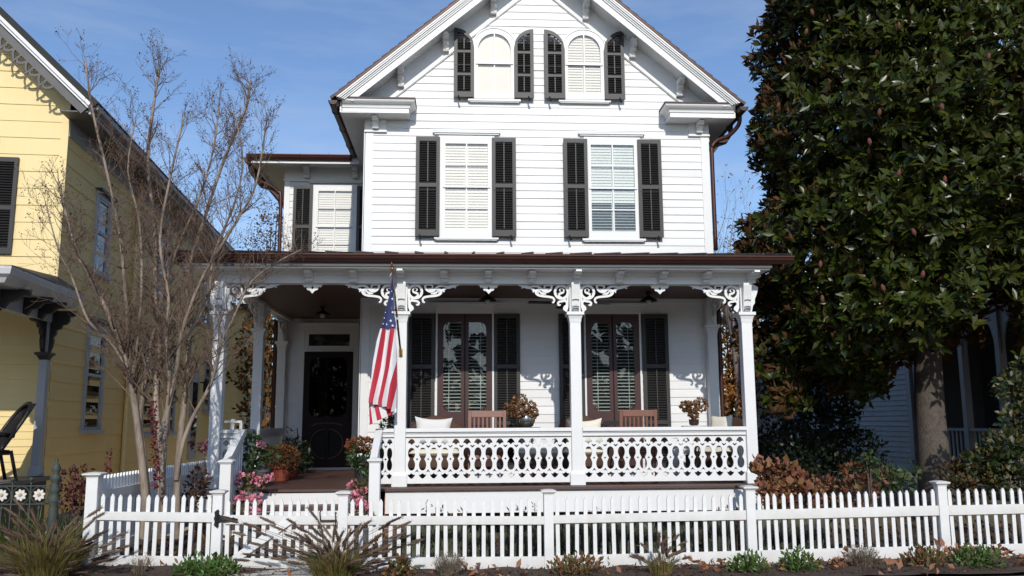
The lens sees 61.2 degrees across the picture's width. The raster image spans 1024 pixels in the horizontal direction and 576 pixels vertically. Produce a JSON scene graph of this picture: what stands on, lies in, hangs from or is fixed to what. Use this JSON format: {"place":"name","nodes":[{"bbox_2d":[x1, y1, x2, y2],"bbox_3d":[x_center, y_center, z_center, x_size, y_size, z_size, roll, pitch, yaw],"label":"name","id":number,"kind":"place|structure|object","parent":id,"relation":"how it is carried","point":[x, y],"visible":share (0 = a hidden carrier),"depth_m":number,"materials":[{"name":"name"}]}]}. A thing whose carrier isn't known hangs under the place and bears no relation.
{"place":"outdoors","nodes":[
{"label":"outdoors","id":0,"kind":"place"},
{"bbox_2d":[0,497,131,575],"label":"fountain grass","id":1,"kind":"object","parent":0,"point":[45,559],"depth_m":8.67,"materials":[{"name":"plant"}]},
{"bbox_2d":[42,507,188,535],"bbox_3d":[-8.742,4.795,20.135,6.900,0.085,17.800,0,-9,-3],"label":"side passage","id":2,"kind":"object","parent":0,"point":[185,528],"depth_m":14.35},
{"bbox_2d":[227,541,354,575],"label":"garden path","id":3,"kind":"structure","parent":0,"point":[304,572],"depth_m":9.12,"materials":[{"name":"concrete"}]},
{"bbox_2d":[0,0,1014,423],"label":"sky","id":4,"kind":"structure","parent":0,"point":[315,47],"materials":[{"name":"blue"}]},
{"bbox_2d":[0,525,1023,575],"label":"planting bed","id":5,"kind":"object","parent":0,"point":[167,570],"visible":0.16,"depth_m":9.27,"materials":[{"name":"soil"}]},
{"bbox_2d":[0,512,47,561],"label":"strap leaved plant","id":6,"kind":"object","parent":5,"relation":"on","point":[3,540],"visible":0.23,"depth_m":9.65,"materials":[{"name":"green plant"}]},
{"bbox_2d":[0,457,61,555],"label":"iron fence","id":7,"kind":"object","parent":5,"relation":"on","point":[53,501],"visible":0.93,"depth_m":9.41,"materials":[{"name":"black metal"}]},
{"bbox_2d":[1,506,71,548],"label":"strap leaved plant","id":8,"kind":"object","parent":5,"relation":"on","point":[31,526],"visible":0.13,"depth_m":9.88,"materials":[{"name":"green plant"}]},
{"bbox_2d":[30,512,83,546],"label":"strap leaved plant","id":9,"kind":"object","parent":5,"relation":"on","point":[68,519],"visible":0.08,"depth_m":9.67,"materials":[{"name":"green plant"}]},
{"bbox_2d":[58,463,95,528],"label":"red leaved shrub","id":10,"kind":"object","parent":5,"relation":"on","point":[82,487],"visible":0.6,"depth_m":10.32,"materials":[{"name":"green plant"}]},
{"bbox_2d":[45,510,126,538],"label":"strap leaved plant","id":11,"kind":"object","parent":5,"relation":"on","point":[74,523],"visible":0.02,"depth_m":9.82,"materials":[{"name":"green plant"}]},
{"bbox_2d":[104,448,113,474],"bbox_3d":[-5.136,2.334,10.988,0.119,0.600,0.132,-3,-9,16],"label":"amaranth","id":12,"kind":"object","parent":5,"relation":"on","point":[108,466],"visible":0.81,"depth_m":11.01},
{"bbox_2d":[125,550,155,574],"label":"lavender","id":13,"kind":"object","parent":5,"relation":"on","point":[143,568],"visible":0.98,"depth_m":8.99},
{"bbox_2d":[81,472,228,565],"bbox_3d":[-3.870,2.556,9.363,1.516,1.128,0.197,0,-9,-3],"label":"picket fence","id":14,"kind":"object","parent":5,"relation":"on","point":[94,500],"visible":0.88,"depth_m":9.34,"materials":[{"name":"white paint"}]},
{"bbox_2d":[213,499,336,568],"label":"garden gate","id":15,"kind":"structure","parent":14,"relation":"attached to","point":[306,520],"depth_m":9.40,"materials":[{"name":"white paint"}]},
{"bbox_2d":[148,400,162,532],"bbox_3d":[-4.138,2.063,10.017,0.244,1.521,0.175,2,-9,-16],"label":"amaranth","id":16,"kind":"object","parent":5,"relation":"on","point":[154,422],"visible":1,"depth_m":10.05,"materials":[{"name":"plant"}]},
{"bbox_2d":[4,26,324,538],"bbox_3d":[-4.133,-0.250,10.705,3.608,6.547,2.025,0,-9,-3],"label":"crape myrtle","id":17,"kind":"object","parent":5,"relation":"on","point":[129,357],"visible":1,"depth_m":10.62,"materials":[{"name":"brown plant"}]},
{"bbox_2d":[170,549,213,575],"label":"plant","id":18,"kind":"object","parent":5,"relation":"on","point":[194,564],"visible":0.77,"depth_m":8.95,"materials":[{"name":"green plant"}]},
{"bbox_2d":[180,464,213,545],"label":"red leaved shrub","id":19,"kind":"object","parent":5,"relation":"on","point":[205,483],"visible":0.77,"depth_m":10.96,"materials":[{"name":"purple plant"}]},
{"bbox_2d":[193,552,241,575],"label":"plant","id":20,"kind":"object","parent":5,"relation":"on","point":[220,562],"visible":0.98,"depth_m":8.92,"materials":[{"name":"green plant"}]},
{"bbox_2d":[231,490,269,540],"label":"potted plant","id":21,"kind":"object","parent":5,"relation":"on","point":[259,503],"visible":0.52,"depth_m":11.38,"materials":[{"name":"pink plant"}]},
{"bbox_2d":[220,505,424,575],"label":"fountain grass","id":22,"kind":"object","parent":5,"relation":"on","point":[336,561],"depth_m":8.94,"materials":[{"name":"plant"}]},
{"bbox_2d":[349,497,375,543],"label":"flowering plant","id":23,"kind":"object","parent":5,"relation":"on","point":[365,512],"visible":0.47,"depth_m":11.38,"materials":[{"name":"green plant"}]},
{"bbox_2d":[381,552,418,575],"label":"plant","id":24,"kind":"object","parent":5,"relation":"on","point":[398,569],"visible":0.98,"depth_m":9.03,"materials":[{"name":"green plant"}]},
{"bbox_2d":[393,515,440,556],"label":"lavender","id":25,"kind":"object","parent":5,"relation":"on","point":[413,547],"visible":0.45,"depth_m":9.90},
{"bbox_2d":[420,513,471,556],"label":"shrub","id":26,"kind":"object","parent":5,"relation":"on","point":[450,541],"visible":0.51,"depth_m":9.84,"materials":[{"name":"plant"}]},
{"bbox_2d":[430,551,469,575],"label":"lavender","id":27,"kind":"object","parent":5,"relation":"on","point":[445,569],"visible":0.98,"depth_m":9.08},
{"bbox_2d":[467,529,497,556],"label":"lavender","id":28,"kind":"object","parent":5,"relation":"on","point":[479,545],"visible":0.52,"depth_m":9.97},
{"bbox_2d":[498,526,534,556],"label":"lavender","id":29,"kind":"object","parent":5,"relation":"on","point":[507,545],"visible":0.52,"depth_m":9.96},
{"bbox_2d":[15,519,1020,556],"bbox_3d":[0.123,3.184,11.023,16.544,0.286,2.220,0,-9,-3],"label":"ground cover","id":30,"kind":"object","parent":5,"relation":"on","point":[232,537],"visible":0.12,"depth_m":10.93,"materials":[{"name":"plant"}]},
{"bbox_2d":[532,523,572,555],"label":"lavender","id":31,"kind":"object","parent":5,"relation":"on","point":[542,541],"visible":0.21,"depth_m":10.07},
{"bbox_2d":[95,537,1023,575],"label":"fallen leaves","id":32,"kind":"object","parent":5,"relation":"on","point":[835,560],"visible":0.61,"depth_m":9.34,"materials":[{"name":"plant"}]},
{"bbox_2d":[546,548,610,575],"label":"plant","id":33,"kind":"object","parent":5,"relation":"on","point":[582,568],"visible":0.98,"depth_m":9.15,"materials":[{"name":"green plant"}]},
{"bbox_2d":[560,512,610,554],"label":"lavender","id":34,"kind":"object","parent":5,"relation":"on","point":[581,538],"visible":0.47,"depth_m":9.89,"materials":[{"name":"plant"}]},
{"bbox_2d":[597,510,638,553],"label":"lavender","id":35,"kind":"object","parent":5,"relation":"on","point":[618,538],"visible":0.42,"depth_m":9.99,"materials":[{"name":"plant"}]},
{"bbox_2d":[627,522,666,552],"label":"lavender","id":36,"kind":"object","parent":5,"relation":"on","point":[645,536],"visible":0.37,"depth_m":10.12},
{"bbox_2d":[626,531,701,574],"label":"fountain grass","id":37,"kind":"object","parent":5,"relation":"on","point":[654,565],"depth_m":9.15,"materials":[{"name":"plant"}]},
{"bbox_2d":[335,480,1023,571],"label":"picket fence","id":38,"kind":"object","parent":5,"relation":"on","point":[941,510],"visible":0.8,"depth_m":9.67,"materials":[{"name":"white paint"}]},
{"bbox_2d":[663,523,702,551],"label":"lavender","id":39,"kind":"object","parent":5,"relation":"on","point":[682,536],"visible":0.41,"depth_m":10.15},
{"bbox_2d":[691,520,736,551],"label":"lavender","id":40,"kind":"object","parent":5,"relation":"on","point":[709,534],"visible":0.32,"depth_m":10.06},
{"bbox_2d":[722,548,770,574],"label":"plant","id":41,"kind":"object","parent":5,"relation":"on","point":[751,563],"visible":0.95,"depth_m":9.20,"materials":[{"name":"green plant"}]},
{"bbox_2d":[727,520,773,550],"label":"lavender","id":42,"kind":"object","parent":5,"relation":"on","point":[764,536],"visible":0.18,"depth_m":10.10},
{"bbox_2d":[756,519,799,549],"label":"lavender","id":43,"kind":"object","parent":5,"relation":"on","point":[780,532],"visible":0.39,"depth_m":10.27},
{"bbox_2d":[748,453,814,522],"bbox_3d":[3.537,2.786,11.399,0.854,1.177,0.939,-4,-9,20],"label":"hydrangea bush","id":44,"kind":"object","parent":5,"relation":"on","point":[779,482],"visible":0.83,"depth_m":11.40,"materials":[{"name":"orange plant"}]},
{"bbox_2d":[776,544,821,572],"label":"plant","id":45,"kind":"object","parent":5,"relation":"on","point":[791,560],"visible":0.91,"depth_m":9.28,"materials":[{"name":"green plant"}]},
{"bbox_2d":[788,519,832,548],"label":"lavender","id":46,"kind":"object","parent":5,"relation":"on","point":[806,534],"visible":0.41,"depth_m":10.24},
{"bbox_2d":[794,473,863,535],"bbox_3d":[4.200,2.961,11.703,0.989,0.923,0.990,0,-9,-3],"label":"garden shrub","id":47,"kind":"object","parent":5,"relation":"on","point":[833,485],"visible":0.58,"depth_m":11.68,"materials":[{"name":"orange plant"}]},
{"bbox_2d":[840,544,879,566],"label":"lavender","id":48,"kind":"object","parent":5,"relation":"on","point":[868,558],"visible":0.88,"depth_m":9.35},
{"bbox_2d":[838,459,892,537],"bbox_3d":[4.639,2.788,11.303,0.657,1.131,0.552,-7,-11,36],"label":"garden shrub","id":49,"kind":"object","parent":5,"relation":"on","point":[855,478],"visible":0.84,"depth_m":11.31,"materials":[{"name":"red plant"}]},
{"bbox_2d":[855,449,880,540],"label":"garden shrub","id":50,"kind":"object","parent":5,"relation":"on","point":[873,462],"visible":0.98,"depth_m":11.22,"materials":[{"name":"green plant"}]},
{"bbox_2d":[870,457,922,539],"bbox_3d":[5.056,2.774,11.270,0.704,1.142,0.474,1,-9,-10],"label":"garden shrub","id":51,"kind":"object","parent":5,"relation":"on","point":[895,473],"visible":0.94,"depth_m":11.26,"materials":[{"name":"green plant"}]},
{"bbox_2d":[899,542,948,569],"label":"plant","id":52,"kind":"object","parent":5,"relation":"on","point":[920,553],"visible":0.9,"depth_m":9.35,"materials":[{"name":"green plant"}]},
{"bbox_2d":[934,456,1005,534],"bbox_3d":[6.009,2.824,11.584,0.865,1.133,1.032,2,-9,-16],"label":"garden shrub","id":53,"kind":"object","parent":5,"relation":"on","point":[969,482],"visible":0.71,"depth_m":11.47,"materials":[{"name":"brown plant"}]},
{"bbox_2d":[949,541,1009,568],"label":"plant","id":54,"kind":"object","parent":5,"relation":"on","point":[977,559],"visible":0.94,"depth_m":9.35,"materials":[{"name":"green plant"}]},
{"bbox_2d":[958,352,1023,534],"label":"garden shrub","id":55,"kind":"object","parent":5,"relation":"on","point":[1002,462],"visible":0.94,"depth_m":11.52,"materials":[{"name":"green plant"}]},
{"bbox_2d":[43,450,1023,575],"bbox_3d":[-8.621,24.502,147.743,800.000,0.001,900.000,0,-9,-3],"label":"ground","id":56,"kind":"structure","parent":0,"point":[911,500],"depth_m":14.80,"materials":[{"name":"soil"}]},
{"bbox_2d":[0,7,273,530],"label":"yellow house","id":57,"kind":"structure","parent":56,"relation":"on","point":[86,417],"depth_m":14.05,"materials":[{"name":"paint"}]},
{"bbox_2d":[0,402,35,480],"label":"wicker rocker","id":58,"kind":"object","parent":57,"relation":"on","point":[14,423],"visible":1,"depth_m":12.42,"materials":[{"name":"wicker"}]},
{"bbox_2d":[79,316,109,433],"bbox_3d":[-7.379,1.567,15.381,0.116,2.020,1.080,1,-9,-8],"label":"window","id":59,"kind":"structure","parent":57,"relation":"in","point":[87,372],"depth_m":15.33,"materials":[{"name":"grey paint"}]},
{"bbox_2d":[90,187,117,280],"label":"window","id":60,"kind":"structure","parent":57,"relation":"in","point":[101,197],"depth_m":15.64,"materials":[{"name":"grey paint"}]},
{"bbox_2d":[142,336,156,437],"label":"window","id":61,"kind":"structure","parent":57,"relation":"in","point":[146,434],"depth_m":18.78,"materials":[{"name":"grey paint"}]},
{"bbox_2d":[157,229,171,309],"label":"window","id":62,"kind":"structure","parent":57,"relation":"in","point":[163,230],"depth_m":19.65,"materials":[{"name":"grey paint"}]},
{"bbox_2d":[168,345,181,434],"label":"window","id":63,"kind":"structure","parent":57,"relation":"in","point":[171,422],"depth_m":20.85,"materials":[{"name":"grey paint"}]},
{"bbox_2d":[187,367,199,458],"bbox_3d":[-8.462,3.325,22.997,0.052,2.380,0.820,1,-9,-8],"label":"side door","id":64,"kind":"structure","parent":57,"relation":"in","point":[194,387],"depth_m":22.91,"materials":[{"name":"grey paint"}]},
{"bbox_2d":[201,280,210,328],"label":"window","id":65,"kind":"structure","parent":57,"relation":"in","point":[207,319],"depth_m":24.52,"materials":[{"name":"grey paint"}]},
{"bbox_2d":[202,356,211,413],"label":"window","id":66,"kind":"structure","parent":57,"relation":"in","point":[205,370],"depth_m":24.69,"materials":[{"name":"grey paint"}]},
{"bbox_2d":[98,456,206,554],"bbox_3d":[-4.631,2.879,11.510,0.166,1.113,4.283,0,-9,-3],"label":"boundary fence","id":67,"kind":"object","parent":56,"relation":"on","point":[124,484],"visible":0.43,"depth_m":10.43,"materials":[{"name":"white paint"}]},
{"bbox_2d":[224,419,242,429],"bbox_3d":[-5.002,3.196,15.461,0.320,1.697,0.060,0,-9,-3],"label":"garden chair","id":68,"kind":"object","parent":56,"relation":"on","point":[232,424],"visible":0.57,"depth_m":15.56,"materials":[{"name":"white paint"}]},
{"bbox_2d":[225,299,276,428],"bbox_3d":[-7.752,2.620,27.627,2.842,6.793,4.503,5,-10,-32],"label":"maple tree","id":69,"kind":"object","parent":56,"relation":"on","point":[267,388],"visible":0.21,"depth_m":26.39,"materials":[{"name":"brown plant"}]},
{"bbox_2d":[240,199,283,428],"bbox_3d":[-8.557,1.505,29.902,1.758,9.688,1.834,0,-9,-3],"label":"oak tree","id":70,"kind":"object","parent":56,"relation":"on","point":[262,217],"visible":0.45,"depth_m":30.21,"materials":[{"name":"brown plant"}]},
{"bbox_2d":[168,0,794,543],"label":"white house","id":71,"kind":"structure","parent":56,"relation":"on","point":[520,194],"depth_m":15.07,"materials":[{"name":"paint"}]},
{"bbox_2d":[187,438,207,475],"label":"pink flower","id":72,"kind":"object","parent":71,"relation":"on","point":[204,447],"visible":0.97,"depth_m":12.53,"materials":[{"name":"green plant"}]},
{"bbox_2d":[234,471,274,506],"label":"potted plant","id":73,"kind":"object","parent":71,"relation":"on","point":[251,479],"visible":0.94,"depth_m":11.94,"materials":[{"name":"pink plant"}]},
{"bbox_2d":[242,430,280,487],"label":"potted plant","id":74,"kind":"object","parent":71,"relation":"on","point":[262,453],"visible":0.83,"depth_m":12.74,"materials":[{"name":"green plant"}]},
{"bbox_2d":[261,443,301,480],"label":"potted plant","id":75,"kind":"object","parent":71,"relation":"on","point":[281,470],"visible":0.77,"depth_m":14.00,"materials":[{"name":"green plant"}]},
{"bbox_2d":[280,453,306,477],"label":"potted plant","id":76,"kind":"object","parent":71,"relation":"on","point":[294,473],"visible":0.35,"depth_m":14.84,"materials":[{"name":"green plant"}]},
{"bbox_2d":[279,426,314,473],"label":"potted plant","id":77,"kind":"object","parent":71,"relation":"on","point":[295,442],"visible":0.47,"depth_m":16.07,"materials":[{"name":"green plant"}]},
{"bbox_2d":[301,352,353,469],"bbox_3d":[-3.729,2.466,17.487,1.030,2.362,0.120,0,-9,-3],"label":"front door","id":78,"kind":"structure","parent":71,"relation":"in","point":[328,376],"depth_m":17.51,"materials":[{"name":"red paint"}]},
{"bbox_2d":[308,180,362,266],"bbox_3d":[-3.707,-1.315,18.095,1.168,1.931,0.067,0,-9,-3],"label":"window","id":79,"kind":"structure","parent":71,"relation":"in","point":[334,204],"depth_m":18.13,"materials":[{"name":"white paint"}]},
{"bbox_2d":[346,477,368,501],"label":"potted plant","id":80,"kind":"object","parent":71,"relation":"on","point":[359,491],"visible":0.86,"depth_m":11.98,"materials":[{"name":"pink plant"}]},
{"bbox_2d":[344,435,373,485],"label":"potted plant","id":81,"kind":"object","parent":71,"relation":"on","point":[359,464],"visible":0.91,"depth_m":12.88,"materials":[{"name":"green plant"}]},
{"bbox_2d":[368,261,402,424],"bbox_3d":[-1.839,0.816,12.671,0.391,2.348,0.485,-2,-9,13],"label":"flag","id":82,"kind":"object","parent":71,"relation":"attached to","point":[382,401],"visible":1,"depth_m":12.48,"materials":[{"name":"multicoloured fabric"}]},
{"bbox_2d":[378,414,393,478],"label":"potted plant","id":83,"kind":"object","parent":71,"relation":"on","point":[389,419],"visible":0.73,"depth_m":13.86,"materials":[{"name":"green plant"}]},
{"bbox_2d":[408,415,466,477],"bbox_3d":[-1.245,2.600,14.115,1.050,1.040,0.709,0,-9,-3],"label":"wicker armchair","id":84,"kind":"object","parent":71,"relation":"on","point":[433,454],"visible":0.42,"depth_m":13.77,"materials":[{"name":"beige wicker"}]},
{"bbox_2d":[414,417,451,445],"bbox_3d":[-1.254,2.280,13.764,0.614,0.478,0.214,0,-9,-3],"label":"pillow","id":85,"kind":"object","parent":84,"relation":"on","point":[431,423],"visible":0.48,"depth_m":13.72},
{"bbox_2d":[429,302,500,470],"bbox_3d":[-0.800,1.658,14.664,1.240,2.846,0.126,0,-9,-3],"label":"french window","id":86,"kind":"structure","parent":71,"relation":"in","point":[464,381],"depth_m":14.76,"materials":[{"name":"red paint"}]},
{"bbox_2d":[432,130,500,240],"bbox_3d":[-0.800,-1.809,15.230,1.208,1.981,0.067,0,-9,-3],"label":"window","id":87,"kind":"structure","parent":71,"relation":"in","point":[465,161],"depth_m":15.23,"materials":[{"name":"white paint"}]},
{"bbox_2d":[466,410,505,483],"bbox_3d":[-0.401,2.452,13.381,0.594,1.100,0.602,0,-9,-5],"label":"slat chair","id":88,"kind":"object","parent":71,"relation":"on","point":[487,414],"visible":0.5,"depth_m":13.15,"materials":[{"name":"brown wood"}]},
{"bbox_2d":[468,27,520,102],"bbox_3d":[-0.318,-4.022,15.599,0.940,1.411,0.069,0,-9,-3],"label":"window","id":89,"kind":"structure","parent":71,"relation":"in","point":[493,46],"depth_m":15.60,"materials":[{"name":"white paint"}]},
{"bbox_2d":[507,427,539,475],"bbox_3d":[0.193,2.668,13.941,0.540,0.844,0.540,0,-9,-3],"label":"side table","id":90,"kind":"object","parent":71,"relation":"on","point":[524,427],"visible":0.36,"depth_m":13.81,"materials":[{"name":"metal"}]},
{"bbox_2d":[502,392,538,426],"bbox_3d":[0.142,1.957,13.954,0.587,0.562,0.374,3,-9,-22],"label":"flower vase","id":91,"kind":"object","parent":90,"relation":"on","point":[526,416],"visible":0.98,"depth_m":13.91,"materials":[{"name":"brown glass"}]},
{"bbox_2d":[513,447,557,477],"bbox_3d":[0.381,2.739,13.535,0.700,0.490,0.500,0,-9,-3],"label":"ottoman","id":92,"kind":"object","parent":71,"relation":"on","point":[543,454],"visible":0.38,"depth_m":13.32,"materials":[{"name":"brown wicker"}]},
{"bbox_2d":[555,415,610,476],"bbox_3d":[1.159,2.608,14.254,0.903,1.040,0.709,0,-9,-3],"label":"wicker armchair","id":93,"kind":"object","parent":71,"relation":"on","point":[588,453],"visible":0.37,"depth_m":13.91,"materials":[{"name":"brown wicker"}]},
{"bbox_2d":[567,418,603,444],"bbox_3d":[1.180,2.321,13.900,0.575,0.462,0.215,0,-9,-3],"label":"pillow","id":94,"kind":"object","parent":93,"relation":"on","point":[595,423],"visible":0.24,"depth_m":13.87,"materials":[{"name":"beige fabric"}]},
{"bbox_2d":[559,29,610,103],"bbox_3d":[1.306,-4.024,15.694,0.940,1.406,0.069,0,-9,-3],"label":"window","id":95,"kind":"structure","parent":71,"relation":"in","point":[584,48],"depth_m":15.69,"materials":[{"name":"white paint"}]},
{"bbox_2d":[578,132,645,241],"bbox_3d":[1.791,-1.801,15.381,1.208,2.001,0.070,0,-9,-3],"label":"window","id":96,"kind":"structure","parent":71,"relation":"in","point":[613,200],"depth_m":15.38,"materials":[{"name":"white paint"}]},
{"bbox_2d":[580,303,646,469],"bbox_3d":[1.743,1.668,14.811,1.240,2.842,0.126,0,-9,-3],"label":"french window","id":97,"kind":"structure","parent":71,"relation":"in","point":[612,331],"depth_m":14.90,"materials":[{"name":"red paint"}]},
{"bbox_2d":[601,421,628,473],"bbox_3d":[1.703,2.658,14.233,0.420,0.936,0.300,0,-9,-3],"label":"side table","id":98,"kind":"object","parent":71,"relation":"on","point":[606,423],"visible":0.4,"depth_m":14.15,"materials":[{"name":"metal"}]},
{"bbox_2d":[616,410,658,482],"bbox_3d":[1.942,2.459,13.516,0.594,1.100,0.602,0,-9,0],"label":"slat chair","id":99,"kind":"object","parent":71,"relation":"on","point":[634,413],"visible":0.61,"depth_m":13.29,"materials":[{"name":"brown wood"}]},
{"bbox_2d":[681,426,706,475],"bbox_3d":[2.891,2.605,13.672,0.400,0.854,0.400,0,-9,-3],"label":"side table","id":100,"kind":"object","parent":71,"relation":"on","point":[695,450],"visible":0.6,"depth_m":13.60,"materials":[{"name":"metal"}]},
{"bbox_2d":[678,397,708,425],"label":"potted hydrangea","id":101,"kind":"object","parent":100,"relation":"on","point":[690,411],"visible":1,"depth_m":13.70,"materials":[{"name":"brown plant"}]},
{"bbox_2d":[685,417,742,474],"bbox_3d":[3.392,2.603,14.108,0.709,0.980,1.029,5,-10,-31],"label":"wicker armchair","id":102,"kind":"object","parent":71,"relation":"on","point":[736,421],"visible":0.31,"depth_m":13.86,"materials":[{"name":"black wicker"}]},
{"bbox_2d":[711,414,732,438],"bbox_3d":[3.382,2.246,13.989,0.204,0.404,0.432,8,-12,-43],"label":"pillow","id":103,"kind":"object","parent":102,"relation":"on","point":[725,421],"visible":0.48,"depth_m":13.92,"materials":[{"name":"beige fabric"}]},
{"bbox_2d":[717,304,762,419],"bbox_3d":[8.653,3.368,33.313,4.202,6.856,2.706,7,-11,-39],"label":"maple tree","id":104,"kind":"object","parent":56,"relation":"on","point":[730,394],"visible":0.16,"depth_m":32.80,"materials":[{"name":"brown plant"}]},
{"bbox_2d":[711,164,779,418],"bbox_3d":[7.830,1.030,32.314,8.628,10.983,6.674,0,-9,-3],"label":"bare tree","id":105,"kind":"object","parent":56,"relation":"on","point":[729,322],"visible":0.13,"depth_m":32.30,"materials":[{"name":"brown plant"}]},
{"bbox_2d":[756,349,812,504],"bbox_3d":[5.691,2.885,18.668,1.490,3.700,4.692,-5,-10,27],"label":"maple tree","id":106,"kind":"object","parent":56,"relation":"on","point":[762,438],"visible":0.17,"depth_m":18.52,"materials":[{"name":"orange plant"}]},
{"bbox_2d":[760,376,890,507],"bbox_3d":[5.760,2.705,15.859,2.452,2.680,1.860,7,-11,-39],"label":"evergreen shrub","id":107,"kind":"object","parent":56,"relation":"on","point":[813,445],"visible":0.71,"depth_m":15.63,"materials":[{"name":"green plant"}]},
{"bbox_2d":[723,0,1023,520],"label":"magnolia tree","id":108,"kind":"object","parent":56,"relation":"on","point":[897,84],"visible":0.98,"depth_m":13.64,"materials":[{"name":"green plant"}]},
{"bbox_2d":[731,56,1023,475],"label":"neighbour house","id":109,"kind":"structure","parent":56,"relation":"on","point":[972,405],"depth_m":21.34,"materials":[{"name":"wood"}]},
{"bbox_2d":[818,386,832,435],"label":"window","id":110,"kind":"structure","parent":109,"relation":"in","point":[822,425],"depth_m":26.13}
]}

